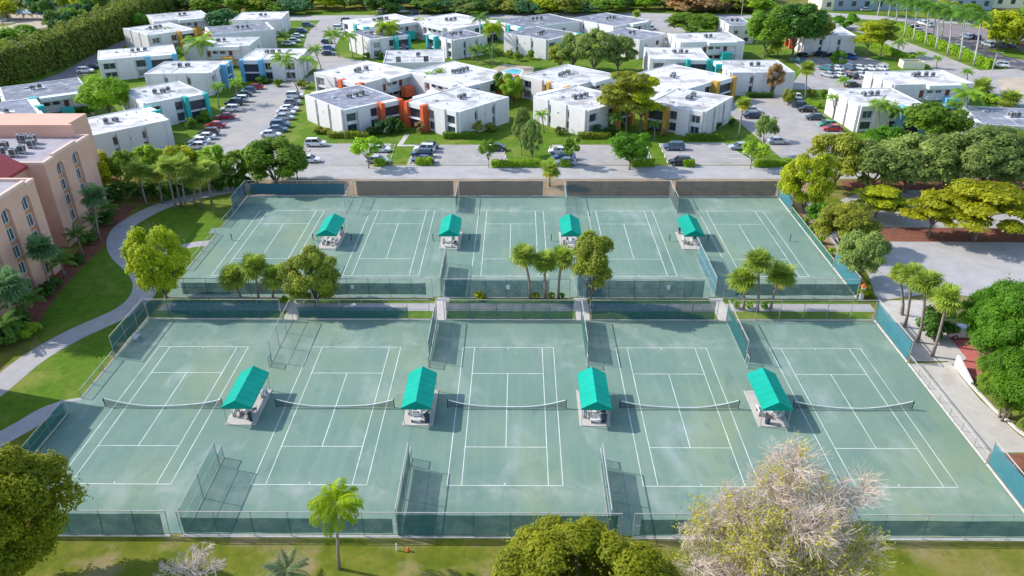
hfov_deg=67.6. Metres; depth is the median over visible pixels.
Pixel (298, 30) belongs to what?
parked car
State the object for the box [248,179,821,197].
dirt verge
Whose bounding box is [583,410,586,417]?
water cooler
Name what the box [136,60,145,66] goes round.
window
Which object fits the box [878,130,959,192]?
oak tree
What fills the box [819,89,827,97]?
shrub
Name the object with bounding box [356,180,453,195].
chain link fence
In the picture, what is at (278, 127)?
parked car
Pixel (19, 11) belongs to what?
carport
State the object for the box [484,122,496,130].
shrub
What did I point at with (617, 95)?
broadleaf tree
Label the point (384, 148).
parked car
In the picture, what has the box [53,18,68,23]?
broadleaf tree
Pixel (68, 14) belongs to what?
broadleaf tree
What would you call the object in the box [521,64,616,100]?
apartment block
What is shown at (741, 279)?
palm tree
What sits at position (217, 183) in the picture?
shrub
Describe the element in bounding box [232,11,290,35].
apartment block
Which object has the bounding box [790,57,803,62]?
parked car
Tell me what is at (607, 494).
chain link fence
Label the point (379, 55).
shrub
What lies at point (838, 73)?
parked car
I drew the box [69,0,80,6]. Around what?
broadleaf tree
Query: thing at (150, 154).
broadleaf tree
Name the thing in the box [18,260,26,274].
window
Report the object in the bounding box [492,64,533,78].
pool terrace
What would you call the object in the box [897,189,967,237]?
broadleaf tree
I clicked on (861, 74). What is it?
parked car
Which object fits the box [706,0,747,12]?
broadleaf tree
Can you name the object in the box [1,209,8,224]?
window
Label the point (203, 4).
broadleaf tree
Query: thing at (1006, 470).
chain link fence
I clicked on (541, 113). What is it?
palm tree
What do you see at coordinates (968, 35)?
parked car
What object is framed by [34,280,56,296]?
shrub
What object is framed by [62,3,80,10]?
broadleaf tree
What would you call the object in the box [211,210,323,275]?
court lines
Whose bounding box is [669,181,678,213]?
chain link fence
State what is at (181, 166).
palm tree
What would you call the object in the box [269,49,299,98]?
palm tree
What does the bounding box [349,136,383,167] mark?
broadleaf tree
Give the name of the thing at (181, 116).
window
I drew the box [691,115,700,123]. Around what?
window
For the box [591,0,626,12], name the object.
broadleaf tree
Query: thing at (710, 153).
parking lot
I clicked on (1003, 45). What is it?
parked car
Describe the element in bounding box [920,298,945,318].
sand bed
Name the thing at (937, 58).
palm tree
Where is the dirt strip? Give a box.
[792,192,867,285]
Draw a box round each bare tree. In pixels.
[154,541,226,575]
[666,429,902,575]
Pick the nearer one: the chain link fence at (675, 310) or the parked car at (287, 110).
the chain link fence at (675, 310)
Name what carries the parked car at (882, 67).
on the parking lot at (817, 81)
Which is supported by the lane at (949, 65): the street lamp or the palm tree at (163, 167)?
the street lamp
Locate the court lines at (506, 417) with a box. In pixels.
[447,347,562,485]
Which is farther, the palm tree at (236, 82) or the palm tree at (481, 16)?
the palm tree at (481, 16)
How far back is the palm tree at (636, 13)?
289.23 m
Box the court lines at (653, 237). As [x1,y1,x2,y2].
[588,211,676,275]
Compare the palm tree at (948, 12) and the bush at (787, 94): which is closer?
the bush at (787, 94)
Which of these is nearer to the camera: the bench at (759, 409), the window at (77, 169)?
the bench at (759, 409)
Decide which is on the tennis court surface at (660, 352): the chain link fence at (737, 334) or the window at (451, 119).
the chain link fence at (737, 334)
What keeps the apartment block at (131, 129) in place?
on the lawn at (182, 135)
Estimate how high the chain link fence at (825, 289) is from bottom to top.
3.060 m
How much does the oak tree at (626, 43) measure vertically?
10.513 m
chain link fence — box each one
[18,399,67,454]
[58,510,170,536]
[79,351,114,398]
[108,296,148,357]
[143,299,282,319]
[167,278,291,297]
[175,511,622,538]
[178,442,219,533]
[185,229,216,270]
[221,209,233,226]
[230,181,247,212]
[247,180,347,195]
[268,299,292,360]
[294,299,429,319]
[311,278,432,297]
[344,180,354,211]
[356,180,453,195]
[395,442,409,534]
[427,299,436,361]
[439,245,446,296]
[442,278,569,297]
[443,299,575,319]
[455,180,458,210]
[459,180,543,195]
[564,180,566,209]
[566,180,671,195]
[572,246,577,295]
[581,300,587,362]
[583,279,710,298]
[589,300,719,320]
[601,443,612,515]
[632,513,1023,540]
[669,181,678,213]
[675,181,777,196]
[695,237,717,296]
[722,279,860,298]
[726,300,748,362]
[733,300,877,320]
[777,190,792,212]
[790,207,833,266]
[832,252,861,296]
[874,300,913,362]
[907,356,989,463]
[986,440,1023,512]
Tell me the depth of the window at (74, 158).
120.27 m
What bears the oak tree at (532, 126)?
on the lawn at (512, 151)
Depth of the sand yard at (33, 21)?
294.95 m
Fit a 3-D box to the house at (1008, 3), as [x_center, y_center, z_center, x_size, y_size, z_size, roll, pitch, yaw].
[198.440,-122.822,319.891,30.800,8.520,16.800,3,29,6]
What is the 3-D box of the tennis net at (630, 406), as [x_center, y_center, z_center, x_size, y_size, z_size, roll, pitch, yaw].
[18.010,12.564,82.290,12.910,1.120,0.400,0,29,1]
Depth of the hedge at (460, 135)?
164.57 m
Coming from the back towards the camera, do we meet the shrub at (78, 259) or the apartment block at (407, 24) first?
the apartment block at (407, 24)
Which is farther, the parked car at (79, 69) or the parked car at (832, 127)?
the parked car at (79, 69)
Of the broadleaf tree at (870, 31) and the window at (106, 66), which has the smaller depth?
the window at (106, 66)
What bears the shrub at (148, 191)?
on the ground at (252, 556)
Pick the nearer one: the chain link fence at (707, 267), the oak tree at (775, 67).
the chain link fence at (707, 267)
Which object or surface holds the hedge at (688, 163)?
on the ground at (252, 556)
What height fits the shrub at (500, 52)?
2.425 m
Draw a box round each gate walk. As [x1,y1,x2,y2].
[283,300,304,319]
[435,298,449,319]
[574,298,589,319]
[709,298,726,320]
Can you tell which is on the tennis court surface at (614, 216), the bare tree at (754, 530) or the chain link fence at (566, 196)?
the chain link fence at (566, 196)
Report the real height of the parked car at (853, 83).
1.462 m
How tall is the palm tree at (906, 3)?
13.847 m
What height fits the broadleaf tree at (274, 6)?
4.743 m
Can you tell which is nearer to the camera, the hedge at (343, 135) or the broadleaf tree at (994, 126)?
the broadleaf tree at (994, 126)
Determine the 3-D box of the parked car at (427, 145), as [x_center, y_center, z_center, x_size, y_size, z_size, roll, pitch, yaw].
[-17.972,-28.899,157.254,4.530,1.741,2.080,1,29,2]
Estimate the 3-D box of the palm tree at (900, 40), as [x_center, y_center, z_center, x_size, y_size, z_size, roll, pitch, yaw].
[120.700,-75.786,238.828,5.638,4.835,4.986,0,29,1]
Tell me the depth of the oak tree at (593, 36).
210.32 m
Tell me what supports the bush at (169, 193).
on the ground at (252, 556)
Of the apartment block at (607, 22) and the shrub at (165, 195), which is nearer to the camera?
the shrub at (165, 195)
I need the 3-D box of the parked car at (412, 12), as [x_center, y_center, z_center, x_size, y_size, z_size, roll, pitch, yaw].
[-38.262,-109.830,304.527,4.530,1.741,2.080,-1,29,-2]
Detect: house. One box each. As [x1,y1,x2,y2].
[50,0,107,9]
[808,0,834,10]
[833,0,993,9]
[992,0,1023,7]
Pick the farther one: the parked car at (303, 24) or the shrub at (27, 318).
the parked car at (303, 24)
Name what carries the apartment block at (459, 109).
on the lawn at (300, 129)
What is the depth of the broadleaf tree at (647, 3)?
308.35 m
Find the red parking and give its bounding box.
[950,337,990,380]
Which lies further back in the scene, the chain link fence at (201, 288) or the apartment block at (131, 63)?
the apartment block at (131, 63)
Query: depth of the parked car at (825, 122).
170.92 m
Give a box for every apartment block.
[0,78,94,115]
[0,96,45,112]
[88,105,174,162]
[97,44,177,79]
[122,81,212,124]
[123,22,197,49]
[144,60,234,95]
[146,10,211,34]
[183,37,261,65]
[203,22,277,47]
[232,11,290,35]
[238,48,312,81]
[304,84,404,132]
[314,60,414,97]
[342,14,421,39]
[348,28,411,58]
[383,43,444,69]
[404,86,508,134]
[405,61,518,98]
[410,13,499,40]
[425,29,486,59]
[494,14,579,40]
[504,26,581,59]
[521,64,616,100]
[533,85,634,134]
[570,13,650,32]
[600,27,665,58]
[629,64,736,99]
[640,88,732,135]
[643,47,710,70]
[666,32,744,59]
[710,60,794,95]
[715,17,752,43]
[784,27,856,54]
[824,87,923,132]
[862,70,973,108]
[958,105,1023,148]
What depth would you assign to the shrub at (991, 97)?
188.19 m
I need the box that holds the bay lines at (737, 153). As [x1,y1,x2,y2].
[723,153,752,158]
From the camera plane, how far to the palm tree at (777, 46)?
233.91 m
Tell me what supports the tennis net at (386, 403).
on the tennis court surface at (660, 352)
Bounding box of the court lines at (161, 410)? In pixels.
[69,346,247,483]
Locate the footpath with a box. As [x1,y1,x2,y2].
[398,134,408,144]
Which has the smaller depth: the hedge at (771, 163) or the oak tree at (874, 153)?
the oak tree at (874, 153)
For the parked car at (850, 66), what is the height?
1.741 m
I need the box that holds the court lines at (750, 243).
[698,211,808,276]
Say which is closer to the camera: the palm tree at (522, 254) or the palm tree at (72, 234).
the palm tree at (522, 254)
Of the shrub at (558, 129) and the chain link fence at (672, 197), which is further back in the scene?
the shrub at (558, 129)
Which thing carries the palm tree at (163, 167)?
on the lawn at (191, 223)
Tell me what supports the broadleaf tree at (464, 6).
on the lawn at (182, 135)
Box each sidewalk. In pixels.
[277,303,875,311]
[805,192,876,299]
[878,300,965,363]
[901,321,936,360]
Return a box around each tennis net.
[102,398,222,407]
[275,399,394,408]
[447,399,566,407]
[619,400,739,409]
[792,400,914,409]
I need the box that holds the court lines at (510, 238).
[471,211,547,275]
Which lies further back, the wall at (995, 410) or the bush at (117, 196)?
the bush at (117, 196)
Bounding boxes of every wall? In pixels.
[954,355,972,384]
[970,384,1023,435]
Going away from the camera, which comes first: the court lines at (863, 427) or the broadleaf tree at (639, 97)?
the court lines at (863, 427)
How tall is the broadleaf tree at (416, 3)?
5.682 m
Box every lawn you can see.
[0,10,1018,163]
[0,317,127,430]
[35,248,132,343]
[139,197,231,298]
[151,298,870,318]
[277,99,551,144]
[504,144,551,161]
[986,48,1023,59]
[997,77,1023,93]
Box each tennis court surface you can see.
[7,320,1023,537]
[167,196,853,297]
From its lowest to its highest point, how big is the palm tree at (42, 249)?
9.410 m
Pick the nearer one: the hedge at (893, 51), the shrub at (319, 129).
the shrub at (319, 129)
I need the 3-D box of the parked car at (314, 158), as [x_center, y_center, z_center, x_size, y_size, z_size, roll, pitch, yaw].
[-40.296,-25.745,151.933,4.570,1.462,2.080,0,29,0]
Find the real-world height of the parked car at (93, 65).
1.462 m
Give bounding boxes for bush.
[106,181,124,200]
[128,187,141,197]
[161,185,179,197]
[214,174,230,189]
[230,174,255,188]
[782,88,795,101]
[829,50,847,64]
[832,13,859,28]
[915,304,961,340]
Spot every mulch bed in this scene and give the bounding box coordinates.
[23,206,136,329]
[841,179,1023,189]
[879,227,1023,241]
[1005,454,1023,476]
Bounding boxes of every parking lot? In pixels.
[194,84,306,165]
[303,144,390,165]
[407,145,506,164]
[551,145,628,164]
[659,142,752,164]
[731,95,843,159]
[789,57,888,89]
[841,190,1023,227]
[869,242,1023,300]
[907,22,1023,70]
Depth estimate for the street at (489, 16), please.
301.32 m
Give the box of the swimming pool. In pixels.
[502,68,523,76]
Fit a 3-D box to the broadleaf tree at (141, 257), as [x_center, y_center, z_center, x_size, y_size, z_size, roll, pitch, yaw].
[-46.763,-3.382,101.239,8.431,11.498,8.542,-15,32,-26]
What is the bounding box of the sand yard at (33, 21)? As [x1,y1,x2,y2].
[0,10,58,39]
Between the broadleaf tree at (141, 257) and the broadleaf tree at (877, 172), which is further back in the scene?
the broadleaf tree at (877, 172)
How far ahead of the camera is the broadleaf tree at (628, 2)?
309.51 m
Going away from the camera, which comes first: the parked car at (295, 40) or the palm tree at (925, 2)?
the palm tree at (925, 2)
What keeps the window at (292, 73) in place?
in the apartment block at (254, 64)
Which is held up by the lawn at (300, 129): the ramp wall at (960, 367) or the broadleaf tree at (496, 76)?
the broadleaf tree at (496, 76)
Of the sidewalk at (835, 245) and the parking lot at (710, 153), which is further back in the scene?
the parking lot at (710, 153)
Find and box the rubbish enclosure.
[898,59,925,68]
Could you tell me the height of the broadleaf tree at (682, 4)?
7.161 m
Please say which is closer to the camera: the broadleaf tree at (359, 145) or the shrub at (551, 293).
the shrub at (551, 293)
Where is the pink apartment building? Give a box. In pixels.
[0,113,106,315]
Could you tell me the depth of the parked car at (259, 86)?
201.62 m
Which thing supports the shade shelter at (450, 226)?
on the tennis court surface at (614, 216)
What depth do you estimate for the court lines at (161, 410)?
83.11 m
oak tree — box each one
[511,107,530,154]
[520,119,543,158]
[547,42,572,65]
[556,32,592,64]
[572,27,618,69]
[600,35,638,70]
[663,12,721,32]
[767,62,785,90]
[806,131,872,189]
[831,137,919,186]
[835,229,893,275]
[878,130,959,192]
[913,130,1001,188]
[955,123,1023,185]
[996,130,1023,190]
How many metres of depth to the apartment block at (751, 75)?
195.08 m
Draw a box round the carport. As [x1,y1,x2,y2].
[1,9,41,19]
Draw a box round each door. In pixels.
[63,100,69,106]
[918,90,923,97]
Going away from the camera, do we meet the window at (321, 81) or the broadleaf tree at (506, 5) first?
the window at (321, 81)
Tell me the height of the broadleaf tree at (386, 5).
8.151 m
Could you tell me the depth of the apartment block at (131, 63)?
212.43 m
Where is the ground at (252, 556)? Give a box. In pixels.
[0,0,1023,575]
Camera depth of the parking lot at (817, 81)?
212.06 m
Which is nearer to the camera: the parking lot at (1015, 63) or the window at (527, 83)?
the window at (527, 83)
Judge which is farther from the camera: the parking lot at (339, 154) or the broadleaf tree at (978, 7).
the broadleaf tree at (978, 7)
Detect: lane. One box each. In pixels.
[264,15,360,85]
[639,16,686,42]
[832,21,1023,108]
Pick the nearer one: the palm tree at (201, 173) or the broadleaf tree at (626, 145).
the palm tree at (201, 173)
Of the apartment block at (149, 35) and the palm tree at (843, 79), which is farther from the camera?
the apartment block at (149, 35)
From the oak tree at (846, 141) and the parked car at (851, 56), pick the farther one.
the parked car at (851, 56)
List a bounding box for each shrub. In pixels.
[0,310,30,327]
[0,326,21,345]
[3,321,42,340]
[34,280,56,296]
[48,276,63,287]
[68,252,85,264]
[79,234,97,244]
[97,209,115,225]
[119,179,133,198]
[137,182,153,198]
[153,183,173,199]
[172,182,192,194]
[184,116,197,127]
[195,109,211,121]
[209,177,223,190]
[256,75,270,82]
[273,79,282,85]
[282,295,287,301]
[296,79,310,87]
[312,126,329,133]
[365,127,378,134]
[374,119,392,133]
[375,52,384,58]
[382,116,402,132]
[400,123,406,130]
[414,121,425,131]
[474,291,485,299]
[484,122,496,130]
[494,49,503,54]
[505,50,512,56]
[514,51,522,60]
[526,50,533,58]
[532,292,539,298]
[548,291,555,298]
[554,126,566,133]
[590,123,602,132]
[603,123,616,133]
[660,127,668,135]
[728,118,735,125]
[733,301,739,307]
[745,301,752,308]
[760,48,774,55]
[760,301,767,308]
[807,89,816,95]
[816,235,824,242]
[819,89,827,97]
[825,247,835,255]
[857,282,872,295]
[864,288,874,296]
[979,93,1003,102]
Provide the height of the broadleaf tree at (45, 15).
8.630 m
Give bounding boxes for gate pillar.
[859,283,867,299]
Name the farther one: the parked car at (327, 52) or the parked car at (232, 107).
the parked car at (327, 52)
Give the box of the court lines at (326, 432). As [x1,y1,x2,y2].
[251,347,400,484]
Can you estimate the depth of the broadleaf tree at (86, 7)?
281.84 m
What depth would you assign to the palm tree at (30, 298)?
97.38 m
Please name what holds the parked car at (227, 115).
on the parking lot at (250, 121)
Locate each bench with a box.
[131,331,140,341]
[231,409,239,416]
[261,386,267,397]
[410,413,421,422]
[590,414,601,422]
[756,403,763,416]
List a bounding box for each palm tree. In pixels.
[0,264,32,325]
[0,279,46,318]
[0,307,26,338]
[21,232,65,294]
[45,248,77,275]
[62,222,91,253]
[77,182,110,240]
[80,212,102,233]
[92,199,119,223]
[103,182,113,194]
[108,174,130,199]
[121,156,150,205]
[125,178,146,200]
[144,177,165,196]
[146,163,167,203]
[153,153,176,209]
[162,178,184,196]
[164,174,182,206]
[167,151,194,208]
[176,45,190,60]
[181,31,215,56]
[183,173,204,206]
[188,165,212,208]
[192,155,220,203]
[209,81,226,107]
[216,261,249,300]
[218,168,238,188]
[228,77,245,97]
[236,251,270,300]
[258,262,284,300]
[262,549,309,575]
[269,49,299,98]
[276,28,290,45]
[300,55,314,77]
[306,44,323,69]
[306,478,364,569]
[321,26,344,57]
[340,31,357,57]
[373,20,399,35]
[434,68,445,73]
[466,43,487,61]
[470,11,489,33]
[478,43,499,63]
[481,20,504,66]
[508,241,540,299]
[532,249,556,299]
[534,108,549,132]
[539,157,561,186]
[550,242,574,299]
[607,111,624,130]
[632,9,640,17]
[648,120,661,140]
[725,266,760,310]
[735,94,753,138]
[740,245,775,311]
[764,258,798,310]
[769,39,785,55]
[797,59,817,99]
[826,92,838,115]
[836,74,851,87]
[868,96,890,125]
[871,0,891,15]
[878,0,903,17]
[878,99,898,125]
[884,0,901,20]
[886,261,905,315]
[889,104,907,126]
[890,37,908,48]
[892,0,920,36]
[894,261,923,327]
[902,0,931,41]
[907,266,944,342]
[914,0,943,45]
[914,50,926,61]
[924,1,947,33]
[924,280,964,357]
[925,2,951,50]
[930,4,956,39]
[932,55,943,68]
[937,5,966,54]
[949,4,977,60]
[949,83,987,106]
[952,7,971,43]
[959,67,975,80]
[964,11,995,65]
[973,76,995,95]
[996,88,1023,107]
[1007,409,1023,427]
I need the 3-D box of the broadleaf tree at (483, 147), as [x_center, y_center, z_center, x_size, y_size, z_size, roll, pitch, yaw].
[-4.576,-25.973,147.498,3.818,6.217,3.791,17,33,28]
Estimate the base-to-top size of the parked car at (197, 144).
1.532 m
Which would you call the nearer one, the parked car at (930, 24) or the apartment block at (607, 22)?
the apartment block at (607, 22)
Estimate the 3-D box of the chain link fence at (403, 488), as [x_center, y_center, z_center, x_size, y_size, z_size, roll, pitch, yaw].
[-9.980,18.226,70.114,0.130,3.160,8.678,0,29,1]
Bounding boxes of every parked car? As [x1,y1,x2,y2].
[76,66,93,73]
[87,63,99,68]
[187,141,206,149]
[188,136,210,143]
[193,132,216,139]
[198,127,219,134]
[205,120,226,128]
[215,112,235,119]
[220,104,240,111]
[224,98,243,105]
[233,94,248,102]
[234,90,252,96]
[240,86,256,91]
[249,83,263,89]
[259,129,281,137]
[266,124,288,132]
[269,119,290,126]
[274,113,294,119]
[276,108,295,114]
[279,104,298,109]
[281,40,295,45]
[284,98,300,105]
[285,91,303,98]
[288,38,300,42]
[291,33,304,37]
[296,28,307,32]
[301,22,313,26]
[304,137,326,146]
[306,154,320,162]
[321,38,332,43]
[321,50,335,55]
[322,45,334,49]
[332,24,342,29]
[365,155,388,163]
[368,145,390,152]
[410,10,421,14]
[411,148,433,156]
[411,154,434,163]
[413,142,435,150]
[417,141,438,147]
[487,143,505,151]
[548,146,564,154]
[553,152,575,159]
[556,156,575,165]
[662,140,685,150]
[668,155,691,165]
[728,141,750,150]
[743,106,762,112]
[743,111,761,118]
[767,136,789,144]
[787,97,802,103]
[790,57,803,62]
[790,100,807,107]
[795,51,808,57]
[796,105,817,112]
[804,113,825,120]
[812,50,826,56]
[817,119,836,126]
[818,64,834,70]
[820,71,836,77]
[821,123,843,131]
[834,64,844,70]
[835,71,846,77]
[842,63,855,70]
[843,52,857,59]
[843,81,861,87]
[846,72,858,78]
[855,71,864,77]
[856,64,866,70]
[860,7,871,11]
[865,64,877,70]
[876,64,888,70]
[916,20,926,24]
[923,22,933,26]
[945,323,969,339]
[960,33,972,38]
[973,33,981,39]
[981,40,994,46]
[994,61,1009,67]
[995,41,1006,47]
[1006,41,1016,47]
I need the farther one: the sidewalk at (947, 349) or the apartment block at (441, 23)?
the apartment block at (441, 23)
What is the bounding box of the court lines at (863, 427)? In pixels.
[769,348,958,487]
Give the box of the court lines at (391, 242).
[342,210,434,275]
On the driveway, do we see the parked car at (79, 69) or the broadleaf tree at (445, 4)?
the parked car at (79, 69)
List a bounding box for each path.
[0,183,254,396]
[0,398,80,447]
[163,240,211,253]
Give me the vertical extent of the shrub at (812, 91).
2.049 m
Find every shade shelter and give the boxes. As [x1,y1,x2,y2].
[221,366,272,424]
[316,213,345,248]
[401,366,438,425]
[439,214,462,248]
[559,214,581,248]
[576,367,611,426]
[675,214,704,249]
[743,367,792,426]
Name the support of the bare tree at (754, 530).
on the ground at (252, 556)
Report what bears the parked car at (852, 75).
on the parking lot at (817, 81)
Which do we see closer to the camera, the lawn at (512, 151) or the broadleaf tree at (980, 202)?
the broadleaf tree at (980, 202)
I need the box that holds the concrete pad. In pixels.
[911,362,1023,459]
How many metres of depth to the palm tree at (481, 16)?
235.97 m
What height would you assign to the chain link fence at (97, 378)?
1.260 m
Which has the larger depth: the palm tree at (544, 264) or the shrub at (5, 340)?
the palm tree at (544, 264)
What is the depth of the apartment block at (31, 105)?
167.53 m
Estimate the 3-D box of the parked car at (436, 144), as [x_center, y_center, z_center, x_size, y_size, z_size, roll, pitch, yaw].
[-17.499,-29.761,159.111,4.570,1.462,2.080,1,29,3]
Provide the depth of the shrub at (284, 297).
102.72 m
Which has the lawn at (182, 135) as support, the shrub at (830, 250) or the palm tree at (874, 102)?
the palm tree at (874, 102)
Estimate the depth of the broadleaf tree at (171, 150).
136.42 m
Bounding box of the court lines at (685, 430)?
[616,348,757,486]
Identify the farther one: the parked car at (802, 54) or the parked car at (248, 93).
the parked car at (802, 54)
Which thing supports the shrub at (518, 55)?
on the lawn at (182, 135)
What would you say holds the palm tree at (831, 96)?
on the lawn at (182, 135)
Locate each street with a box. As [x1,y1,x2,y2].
[0,13,752,22]
[176,166,989,178]
[828,13,975,24]
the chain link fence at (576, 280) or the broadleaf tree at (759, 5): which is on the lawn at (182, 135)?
the broadleaf tree at (759, 5)
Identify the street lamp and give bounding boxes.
[989,52,1003,77]
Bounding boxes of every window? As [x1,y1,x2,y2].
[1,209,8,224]
[6,227,14,241]
[12,244,20,258]
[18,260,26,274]
[22,196,28,210]
[26,213,34,227]
[57,162,61,174]
[60,177,66,190]
[65,193,70,205]
[69,208,75,219]
[72,152,77,164]
[76,167,81,178]
[103,63,115,69]
[105,72,117,77]
[112,137,117,144]
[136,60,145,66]
[138,69,146,75]
[152,38,159,43]
[171,35,176,40]
[175,101,182,109]
[177,112,184,120]
[264,63,271,69]
[266,72,272,78]
[286,72,295,77]
[318,77,324,84]
[346,113,355,121]
[348,124,356,130]
[370,108,376,115]
[373,42,379,47]
[429,110,433,117]
[430,121,434,129]
[448,115,454,123]
[448,126,454,131]
[525,80,530,87]
[525,90,530,96]
[589,113,595,121]
[654,63,662,68]
[669,122,675,130]
[670,111,676,119]
[690,126,698,132]
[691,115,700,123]
[859,122,869,128]
[861,111,872,117]
[887,121,893,127]
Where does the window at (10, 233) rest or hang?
in the pink apartment building
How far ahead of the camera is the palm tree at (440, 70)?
194.12 m
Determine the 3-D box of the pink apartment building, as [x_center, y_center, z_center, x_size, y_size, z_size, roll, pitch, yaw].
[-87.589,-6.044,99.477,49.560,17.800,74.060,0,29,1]
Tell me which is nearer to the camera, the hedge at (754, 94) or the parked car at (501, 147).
the parked car at (501, 147)
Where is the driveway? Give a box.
[34,40,126,82]
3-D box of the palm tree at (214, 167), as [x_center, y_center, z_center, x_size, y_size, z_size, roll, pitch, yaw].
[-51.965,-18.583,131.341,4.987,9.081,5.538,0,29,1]
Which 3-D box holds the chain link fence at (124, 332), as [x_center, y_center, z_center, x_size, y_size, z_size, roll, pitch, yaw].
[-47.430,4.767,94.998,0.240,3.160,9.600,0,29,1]
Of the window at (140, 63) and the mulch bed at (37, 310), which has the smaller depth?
the mulch bed at (37, 310)
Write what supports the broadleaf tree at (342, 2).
on the ground at (252, 556)
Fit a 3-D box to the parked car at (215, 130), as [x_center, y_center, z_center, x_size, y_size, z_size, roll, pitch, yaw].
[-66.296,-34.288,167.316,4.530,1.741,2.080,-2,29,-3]
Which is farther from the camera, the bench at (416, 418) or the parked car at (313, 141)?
the parked car at (313, 141)
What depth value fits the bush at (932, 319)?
93.52 m
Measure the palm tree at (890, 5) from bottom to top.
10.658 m
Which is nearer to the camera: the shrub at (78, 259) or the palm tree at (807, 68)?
the shrub at (78, 259)
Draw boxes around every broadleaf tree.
[0,0,17,19]
[0,24,41,44]
[0,441,93,575]
[11,0,36,8]
[22,0,49,6]
[27,0,56,16]
[40,18,51,28]
[42,10,59,26]
[47,13,56,28]
[48,15,61,26]
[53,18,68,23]
[55,0,70,6]
[56,8,66,13]
[60,10,74,21]
[61,8,77,19]
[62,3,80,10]
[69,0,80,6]
[74,74,130,113]
[74,106,95,115]
[79,0,98,9]
[81,3,95,14]
[91,0,108,6]
[97,149,111,183]
[108,149,134,182]
[118,224,192,298]
[130,143,162,179]
[132,12,148,26]
[161,144,196,166]
[166,0,191,11]
[168,0,192,10]
[186,0,222,12]
[195,143,224,171]
[203,8,239,25]
[217,149,247,176]
[222,0,254,12]
[238,0,273,11]
[239,135,309,183]
[239,147,269,183]
[248,1,283,11]
[276,242,340,306]
[277,0,314,13]
[314,0,338,8]
[335,0,358,8]
[345,0,365,8]
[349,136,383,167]
[363,0,401,13]
[381,0,410,13]
[408,0,442,12]
[417,0,452,13]
[448,0,479,14]
[469,0,500,11]
[471,120,483,137]
[477,139,498,167]
[485,0,516,12]
[489,509,684,575]
[492,71,507,92]
[499,72,523,106]
[513,0,544,14]
[531,0,560,12]
[550,0,585,14]
[562,136,580,166]
[568,0,608,12]
[569,227,614,309]
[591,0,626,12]
[594,70,651,132]
[608,131,652,169]
[612,0,632,6]
[618,76,667,132]
[630,0,656,9]
[654,0,673,8]
[665,0,705,11]
[687,0,729,12]
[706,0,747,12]
[741,140,770,168]
[743,0,777,11]
[744,5,791,57]
[755,112,779,143]
[770,2,830,57]
[776,150,838,212]
[805,203,827,221]
[810,199,883,244]
[813,11,835,40]
[849,184,912,217]
[852,20,886,57]
[862,123,907,142]
[863,159,900,186]
[875,18,901,55]
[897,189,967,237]
[902,99,975,134]
[927,177,1023,240]
[930,0,959,18]
[955,278,1013,355]
[964,2,986,18]
[965,273,1023,375]
[973,346,1023,421]
[974,9,1023,49]
[974,123,1022,147]
[988,343,1023,407]
[1002,9,1023,15]
[1005,13,1023,47]
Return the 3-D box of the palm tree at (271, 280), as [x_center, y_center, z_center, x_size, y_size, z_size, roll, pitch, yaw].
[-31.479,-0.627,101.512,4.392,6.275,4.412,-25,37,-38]
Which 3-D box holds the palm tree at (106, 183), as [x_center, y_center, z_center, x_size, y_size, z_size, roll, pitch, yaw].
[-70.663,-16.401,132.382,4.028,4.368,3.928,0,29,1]
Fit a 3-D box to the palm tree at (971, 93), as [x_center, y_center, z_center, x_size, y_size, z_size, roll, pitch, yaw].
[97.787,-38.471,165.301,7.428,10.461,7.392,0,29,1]
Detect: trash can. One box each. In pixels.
[247,412,253,421]
[424,413,429,422]
[601,413,606,422]
[765,415,771,424]
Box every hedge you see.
[0,0,169,86]
[327,130,369,138]
[373,158,385,166]
[415,156,433,165]
[442,130,478,139]
[490,158,543,167]
[509,0,534,13]
[559,159,570,167]
[577,131,610,138]
[631,158,655,167]
[683,158,695,166]
[684,132,723,140]
[746,91,774,97]
[752,157,792,167]
[805,98,822,108]
[869,42,915,58]
[895,23,994,68]
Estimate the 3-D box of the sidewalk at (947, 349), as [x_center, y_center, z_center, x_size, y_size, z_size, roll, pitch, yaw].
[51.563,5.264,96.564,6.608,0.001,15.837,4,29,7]
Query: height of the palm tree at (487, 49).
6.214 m
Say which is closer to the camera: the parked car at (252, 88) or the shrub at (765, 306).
the shrub at (765, 306)
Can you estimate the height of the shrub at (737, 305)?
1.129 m

